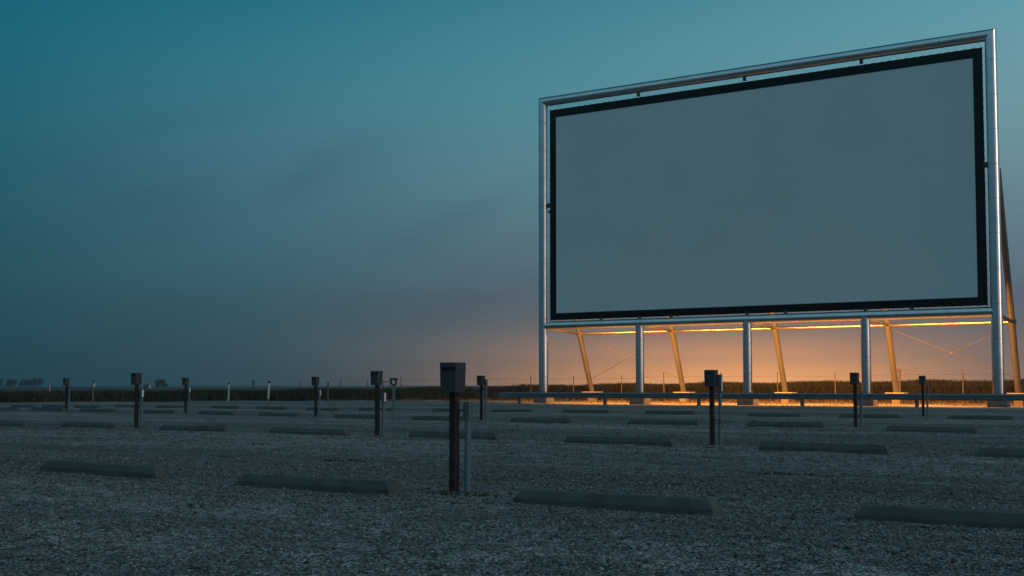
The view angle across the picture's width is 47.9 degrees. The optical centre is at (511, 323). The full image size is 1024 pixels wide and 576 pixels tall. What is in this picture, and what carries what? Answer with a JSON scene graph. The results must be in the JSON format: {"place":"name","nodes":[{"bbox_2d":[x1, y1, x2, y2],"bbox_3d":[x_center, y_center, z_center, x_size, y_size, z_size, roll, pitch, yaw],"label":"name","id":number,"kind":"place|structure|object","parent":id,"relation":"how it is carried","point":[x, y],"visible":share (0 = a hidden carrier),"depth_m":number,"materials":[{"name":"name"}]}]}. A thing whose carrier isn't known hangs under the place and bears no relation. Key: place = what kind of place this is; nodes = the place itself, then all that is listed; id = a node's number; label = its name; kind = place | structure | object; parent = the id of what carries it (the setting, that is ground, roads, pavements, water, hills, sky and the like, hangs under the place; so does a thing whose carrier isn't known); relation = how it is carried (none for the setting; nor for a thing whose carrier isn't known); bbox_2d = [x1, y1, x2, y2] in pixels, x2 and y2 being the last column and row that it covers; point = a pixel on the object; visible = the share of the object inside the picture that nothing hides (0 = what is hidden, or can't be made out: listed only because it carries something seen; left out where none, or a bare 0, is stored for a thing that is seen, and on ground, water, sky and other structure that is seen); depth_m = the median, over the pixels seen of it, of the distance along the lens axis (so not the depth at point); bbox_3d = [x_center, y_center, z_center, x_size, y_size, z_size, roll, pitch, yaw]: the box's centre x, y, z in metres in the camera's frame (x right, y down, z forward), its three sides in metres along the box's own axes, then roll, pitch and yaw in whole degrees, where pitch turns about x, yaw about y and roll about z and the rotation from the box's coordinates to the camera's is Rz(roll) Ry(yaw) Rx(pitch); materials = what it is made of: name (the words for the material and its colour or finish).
{"place":"outdoors","nodes":[
{"label":"outdoors","id":0,"kind":"place"},
{"bbox_2d":[0,386,702,401],"bbox_3d":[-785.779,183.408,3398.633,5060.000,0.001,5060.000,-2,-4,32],"label":"field","id":1,"kind":"structure","parent":0,"point":[75,388],"depth_m":589.41,"materials":[{"name":"soil"}]},
{"bbox_2d":[5,379,16,386],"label":"tree","id":2,"kind":"object","parent":1,"relation":"on","point":[9,382],"visible":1,"depth_m":698.96,"materials":[{"name":"green plant"}]},
{"bbox_2d":[19,379,29,386],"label":"tree","id":3,"kind":"object","parent":1,"relation":"on","point":[23,382],"visible":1,"depth_m":699.07,"materials":[{"name":"green plant"}]},
{"bbox_2d":[28,378,43,386],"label":"tree","id":4,"kind":"object","parent":1,"relation":"on","point":[34,382],"visible":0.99,"depth_m":709.65,"materials":[{"name":"green plant"}]},
{"bbox_2d":[142,384,150,387],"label":"shed","id":5,"kind":"structure","parent":1,"relation":"on","point":[146,386],"depth_m":419.17,"materials":[{"name":"white"}]},
{"bbox_2d":[154,379,167,387],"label":"tree","id":6,"kind":"object","parent":1,"relation":"on","point":[158,383],"visible":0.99,"depth_m":519.36,"materials":[{"name":"green plant"}]},
{"bbox_2d":[0,378,1023,402],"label":"crop","id":7,"kind":"object","parent":1,"relation":"on","point":[935,386],"visible":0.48,"depth_m":74.58,"materials":[{"name":"green plant"}]},
{"bbox_2d":[300,369,963,403],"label":"wire fence","id":8,"kind":"object","parent":1,"relation":"on","point":[898,370],"visible":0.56,"depth_m":70.45,"materials":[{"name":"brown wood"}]},
{"bbox_2d":[0,399,1023,575],"bbox_3d":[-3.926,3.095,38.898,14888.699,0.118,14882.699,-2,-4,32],"label":"gravel ground","id":9,"kind":"structure","parent":0,"point":[732,412],"depth_m":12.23,"materials":[{"name":"grey gravel"}]},
{"bbox_2d":[0,407,19,409],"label":"wheel stop","id":10,"kind":"object","parent":9,"relation":"on","point":[9,408],"visible":0.66,"depth_m":46.28,"materials":[{"name":"concrete"}]},
{"bbox_2d":[0,421,29,425],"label":"wheel stop","id":11,"kind":"object","parent":9,"relation":"on","point":[6,423],"visible":0.68,"depth_m":29.21,"materials":[{"name":"concrete"}]},
{"bbox_2d":[11,405,36,407],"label":"wheel stop","id":12,"kind":"object","parent":9,"relation":"on","point":[25,406],"visible":0.6,"depth_m":53.57,"materials":[{"name":"concrete"}]},
{"bbox_2d":[30,407,65,410],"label":"wheel stop","id":13,"kind":"object","parent":9,"relation":"on","point":[47,409],"visible":0.7,"depth_m":45.03,"materials":[{"name":"concrete"}]},
{"bbox_2d":[41,405,67,407],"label":"wheel stop","id":14,"kind":"object","parent":9,"relation":"on","point":[62,406],"visible":0.54,"depth_m":52.94,"materials":[{"name":"concrete"}]},
{"bbox_2d":[63,378,70,410],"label":"speaker post","id":15,"kind":"object","parent":9,"relation":"on","point":[67,388],"visible":0.96,"depth_m":45.10,"materials":[{"name":"grey metal"}]},
{"bbox_2d":[74,405,101,407],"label":"wheel stop","id":16,"kind":"object","parent":9,"relation":"on","point":[87,406],"visible":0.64,"depth_m":52.29,"materials":[{"name":"concrete"}]},
{"bbox_2d":[60,422,121,428],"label":"wheel stop","id":17,"kind":"object","parent":9,"relation":"on","point":[90,425],"visible":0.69,"depth_m":27.19,"materials":[{"name":"concrete"}]},
{"bbox_2d":[92,380,95,402],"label":"yard lamp","id":18,"kind":"object","parent":9,"relation":"on","point":[93,384],"visible":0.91,"depth_m":64.60,"materials":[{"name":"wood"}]},
{"bbox_2d":[79,408,117,411],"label":"wheel stop","id":19,"kind":"object","parent":9,"relation":"on","point":[96,410],"visible":0.69,"depth_m":43.64,"materials":[{"name":"concrete"}]},
{"bbox_2d":[40,460,170,478],"bbox_3d":[-4.611,1.653,12.992,2.028,0.162,0.206,-2,-3,33],"label":"wheel stop","id":20,"kind":"object","parent":9,"relation":"on","point":[120,470],"visible":0.69,"depth_m":12.85,"materials":[{"name":"concrete"}]},
{"bbox_2d":[131,373,143,427],"bbox_3d":[-8.806,1.842,27.068,0.270,1.375,0.189,-2,-4,33],"label":"speaker post","id":21,"kind":"object","parent":9,"relation":"on","point":[136,379],"visible":0.94,"depth_m":27.06,"materials":[{"name":"grey metal"}]},
{"bbox_2d":[143,410,177,413],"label":"wheel stop","id":22,"kind":"object","parent":9,"relation":"on","point":[161,411],"visible":0.77,"depth_m":41.92,"materials":[{"name":"concrete"}]},
{"bbox_2d":[156,405,183,407],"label":"wheel stop","id":23,"kind":"object","parent":9,"relation":"on","point":[169,406],"visible":0.64,"depth_m":50.10,"materials":[{"name":"concrete"}]},
{"bbox_2d":[182,378,189,412],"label":"speaker post","id":24,"kind":"object","parent":9,"relation":"on","point":[185,382],"visible":0.88,"depth_m":42.43,"materials":[{"name":"grey metal"}]},
{"bbox_2d":[159,425,231,431],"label":"wheel stop","id":25,"kind":"object","parent":9,"relation":"on","point":[198,428],"visible":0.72,"depth_m":24.88,"materials":[{"name":"concrete"}]},
{"bbox_2d":[198,411,236,414],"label":"wheel stop","id":26,"kind":"object","parent":9,"relation":"on","point":[219,412],"visible":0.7,"depth_m":40.28,"materials":[{"name":"concrete"}]},
{"bbox_2d":[211,406,241,408],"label":"wheel stop","id":27,"kind":"object","parent":9,"relation":"on","point":[229,407],"visible":0.69,"depth_m":49.09,"materials":[{"name":"concrete"}]},
{"bbox_2d":[267,381,270,405],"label":"marker post","id":28,"kind":"object","parent":9,"relation":"on","point":[268,392],"visible":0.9,"depth_m":55.48,"materials":[{"name":"white wood"}]},
{"bbox_2d":[255,407,288,409],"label":"wheel stop","id":29,"kind":"object","parent":9,"relation":"on","point":[276,408],"visible":0.61,"depth_m":47.96,"materials":[{"name":"concrete"}]},
{"bbox_2d":[258,412,301,415],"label":"wheel stop","id":30,"kind":"object","parent":9,"relation":"on","point":[276,414],"visible":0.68,"depth_m":37.85,"materials":[{"name":"concrete"}]},
{"bbox_2d":[269,427,350,435],"bbox_3d":[-4.147,2.218,23.588,2.062,0.162,0.206,-2,-3,31],"label":"wheel stop","id":31,"kind":"object","parent":9,"relation":"on","point":[310,431],"visible":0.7,"depth_m":23.48,"materials":[{"name":"concrete"}]},
{"bbox_2d":[311,377,320,416],"bbox_3d":[-6.341,2.404,37.325,0.269,1.375,0.189,-2,-3,32],"label":"speaker post","id":32,"kind":"object","parent":9,"relation":"on","point":[315,382],"visible":0.93,"depth_m":37.32,"materials":[{"name":"grey metal"}]},
{"bbox_2d":[236,473,401,494],"bbox_3d":[-1.927,1.583,11.310,2.034,0.162,0.206,-2,-4,33],"label":"wheel stop","id":33,"kind":"object","parent":9,"relation":"on","point":[339,485],"visible":0.72,"depth_m":11.15,"materials":[{"name":"concrete"}]},
{"bbox_2d":[306,407,340,410],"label":"wheel stop","id":34,"kind":"object","parent":9,"relation":"on","point":[325,409],"visible":0.61,"depth_m":47.15,"materials":[{"name":"concrete"}]},
{"bbox_2d":[327,382,328,400],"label":"marker post","id":35,"kind":"object","parent":9,"relation":"on","point":[327,391],"visible":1,"depth_m":77.27,"materials":[{"name":"white wood"}]},
{"bbox_2d":[333,414,374,418],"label":"wheel stop","id":36,"kind":"object","parent":9,"relation":"on","point":[354,416],"visible":0.62,"depth_m":35.93,"materials":[{"name":"concrete"}]},
{"bbox_2d":[358,407,394,410],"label":"wheel stop","id":37,"kind":"object","parent":9,"relation":"on","point":[372,409],"visible":0.58,"depth_m":46.30,"materials":[{"name":"concrete"}]},
{"bbox_2d":[370,371,385,435],"bbox_3d":[-2.675,1.633,23.037,0.269,1.375,0.189,-2,-3,31],"label":"speaker post","id":38,"kind":"object","parent":9,"relation":"on","point":[376,379],"visible":0.95,"depth_m":23.03,"materials":[{"name":"grey metal"}]},
{"bbox_2d":[389,378,397,408],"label":"speaker post","id":39,"kind":"object","parent":9,"relation":"on","point":[393,382],"visible":0.84,"depth_m":47.02,"materials":[{"name":"grey metal"}]},
{"bbox_2d":[411,416,463,419],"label":"wheel stop","id":40,"kind":"object","parent":9,"relation":"on","point":[432,418],"visible":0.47,"depth_m":33.68,"materials":[{"name":"concrete"}]},
{"bbox_2d":[432,408,462,411],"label":"wheel stop","id":41,"kind":"object","parent":9,"relation":"on","point":[442,410],"visible":0.41,"depth_m":44.84,"materials":[{"name":"concrete"}]},
{"bbox_2d":[408,431,501,439],"bbox_3d":[-1.087,2.109,21.625,2.062,0.162,0.206,-2,-4,33],"label":"wheel stop","id":42,"kind":"object","parent":9,"relation":"on","point":[445,435],"visible":0.59,"depth_m":21.61,"materials":[{"name":"concrete"}]},
{"bbox_2d":[440,362,472,491],"bbox_3d":[-0.528,1.019,10.890,0.265,1.305,0.189,-2,-4,32],"label":"speaker post","id":43,"kind":"object","parent":9,"relation":"on","point":[452,378],"visible":0.86,"depth_m":10.88,"materials":[{"name":"grey metal"}]},
{"bbox_2d":[477,376,487,419],"bbox_3d":[-0.864,2.186,33.310,0.265,1.375,0.189,-2,-4,32],"label":"speaker post","id":44,"kind":"object","parent":9,"relation":"on","point":[481,381],"visible":0.91,"depth_m":33.29,"materials":[{"name":"grey metal"}]},
{"bbox_2d":[0,399,1023,513],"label":"ground weeds","id":45,"kind":"object","parent":9,"relation":"on","point":[445,492],"visible":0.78,"depth_m":13.05,"materials":[{"name":"green plant"}]},
{"bbox_2d":[491,409,533,411],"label":"wheel stop","id":46,"kind":"object","parent":9,"relation":"on","point":[512,410],"visible":0.71,"depth_m":42.80,"materials":[{"name":"concrete"}]},
{"bbox_2d":[510,418,573,422],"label":"wheel stop","id":47,"kind":"object","parent":9,"relation":"on","point":[556,420],"visible":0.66,"depth_m":30.79,"materials":[{"name":"concrete"}]},
{"bbox_2d":[562,409,609,412],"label":"wheel stop","id":48,"kind":"object","parent":9,"relation":"on","point":[582,411],"visible":0.68,"depth_m":41.39,"materials":[{"name":"concrete"}]},
{"bbox_2d":[513,489,722,514],"bbox_3d":[0.846,1.496,9.610,1.872,0.162,0.206,-2,-4,32],"label":"wheel stop","id":49,"kind":"object","parent":9,"relation":"on","point":[653,503],"visible":0.72,"depth_m":9.48,"materials":[{"name":"concrete"}]},
{"bbox_2d":[564,436,676,446],"bbox_3d":[1.819,1.999,19.579,2.057,0.162,0.206,-2,-4,32],"label":"wheel stop","id":50,"kind":"object","parent":9,"relation":"on","point":[659,441],"visible":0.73,"depth_m":19.44,"materials":[{"name":"concrete"}]},
{"bbox_2d":[627,419,700,425],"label":"wheel stop","id":51,"kind":"object","parent":9,"relation":"on","point":[660,422],"visible":0.72,"depth_m":29.12,"materials":[{"name":"concrete"}]},
{"bbox_2d":[645,410,695,414],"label":"wheel stop","id":52,"kind":"object","parent":9,"relation":"on","point":[670,412],"visible":0.77,"depth_m":39.55,"materials":[{"name":"concrete"}]},
{"bbox_2d":[318,395,1023,406],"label":"verge grass","id":53,"kind":"structure","parent":9,"relation":"on","point":[945,402],"depth_m":67.82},
{"bbox_2d":[704,370,722,444],"bbox_3d":[3.433,1.464,19.500,0.312,1.365,0.189,-2,-4,31],"label":"speaker post","id":54,"kind":"object","parent":9,"relation":"on","point":[713,379],"visible":0.92,"depth_m":19.50,"materials":[{"name":"grey metal"}]},
{"bbox_2d":[498,392,1023,406],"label":"guard rail","id":55,"kind":"object","parent":9,"relation":"on","point":[875,396],"visible":0.88,"depth_m":55.66,"materials":[{"name":"white metal"}]},
{"bbox_2d":[747,413,802,416],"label":"wheel stop","id":56,"kind":"object","parent":9,"relation":"on","point":[775,415],"visible":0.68,"depth_m":37.80,"materials":[{"name":"concrete"}]},
{"bbox_2d":[533,28,1023,406],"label":"drive in screen","id":57,"kind":"object","parent":9,"relation":"on","point":[858,187],"visible":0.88,"depth_m":58.76,"materials":[{"name":"metal"}]},
{"bbox_2d":[746,421,826,427],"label":"wheel stop","id":58,"kind":"object","parent":9,"relation":"on","point":[788,424],"visible":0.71,"depth_m":27.39,"materials":[{"name":"concrete"}]},
{"bbox_2d":[758,441,890,453],"bbox_3d":[4.743,1.901,17.590,2.009,0.162,0.206,-2,-4,31],"label":"wheel stop","id":59,"kind":"object","parent":9,"relation":"on","point":[829,447],"visible":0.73,"depth_m":17.49,"materials":[{"name":"concrete"}]},
{"bbox_2d":[850,373,862,426],"bbox_3d":[8.299,1.876,27.763,0.265,1.395,0.189,-2,-4,32],"label":"speaker post","id":60,"kind":"object","parent":9,"relation":"on","point":[854,379],"visible":0.93,"depth_m":27.75,"materials":[{"name":"grey metal"}]},
{"bbox_2d":[839,414,901,417],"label":"wheel stop","id":61,"kind":"object","parent":9,"relation":"on","point":[871,416],"visible":0.61,"depth_m":36.01,"materials":[{"name":"concrete"}]},
{"bbox_2d":[919,376,928,415],"bbox_3d":[13.341,2.384,37.328,0.265,1.400,0.189,-2,-3,32],"label":"speaker post","id":62,"kind":"object","parent":9,"relation":"on","point":[922,381],"visible":0.94,"depth_m":37.32,"materials":[{"name":"grey metal"}]},
{"bbox_2d":[886,426,976,432],"bbox_3d":[9.153,2.326,25.188,1.927,0.162,0.206,-2,-4,32],"label":"wheel stop","id":63,"kind":"object","parent":9,"relation":"on","point":[932,429],"visible":0.73,"depth_m":25.10,"materials":[{"name":"concrete"}]},
{"bbox_2d":[854,504,1023,529],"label":"wheel stop","id":64,"kind":"object","parent":9,"relation":"on","point":[978,518],"visible":0.68,"depth_m":8.26,"materials":[{"name":"concrete"}]},
{"bbox_2d":[947,415,1013,419],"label":"wheel stop","id":65,"kind":"object","parent":9,"relation":"on","point":[987,417],"visible":0.72,"depth_m":34.06,"materials":[{"name":"concrete"}]},
{"bbox_2d":[974,448,1023,457],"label":"wheel stop","id":66,"kind":"object","parent":9,"relation":"on","point":[1004,452],"visible":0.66,"depth_m":16.46,"materials":[{"name":"concrete"}]},
{"bbox_2d":[0,0,1023,385],"label":"sky","id":67,"kind":"structure","parent":0,"point":[205,192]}
]}

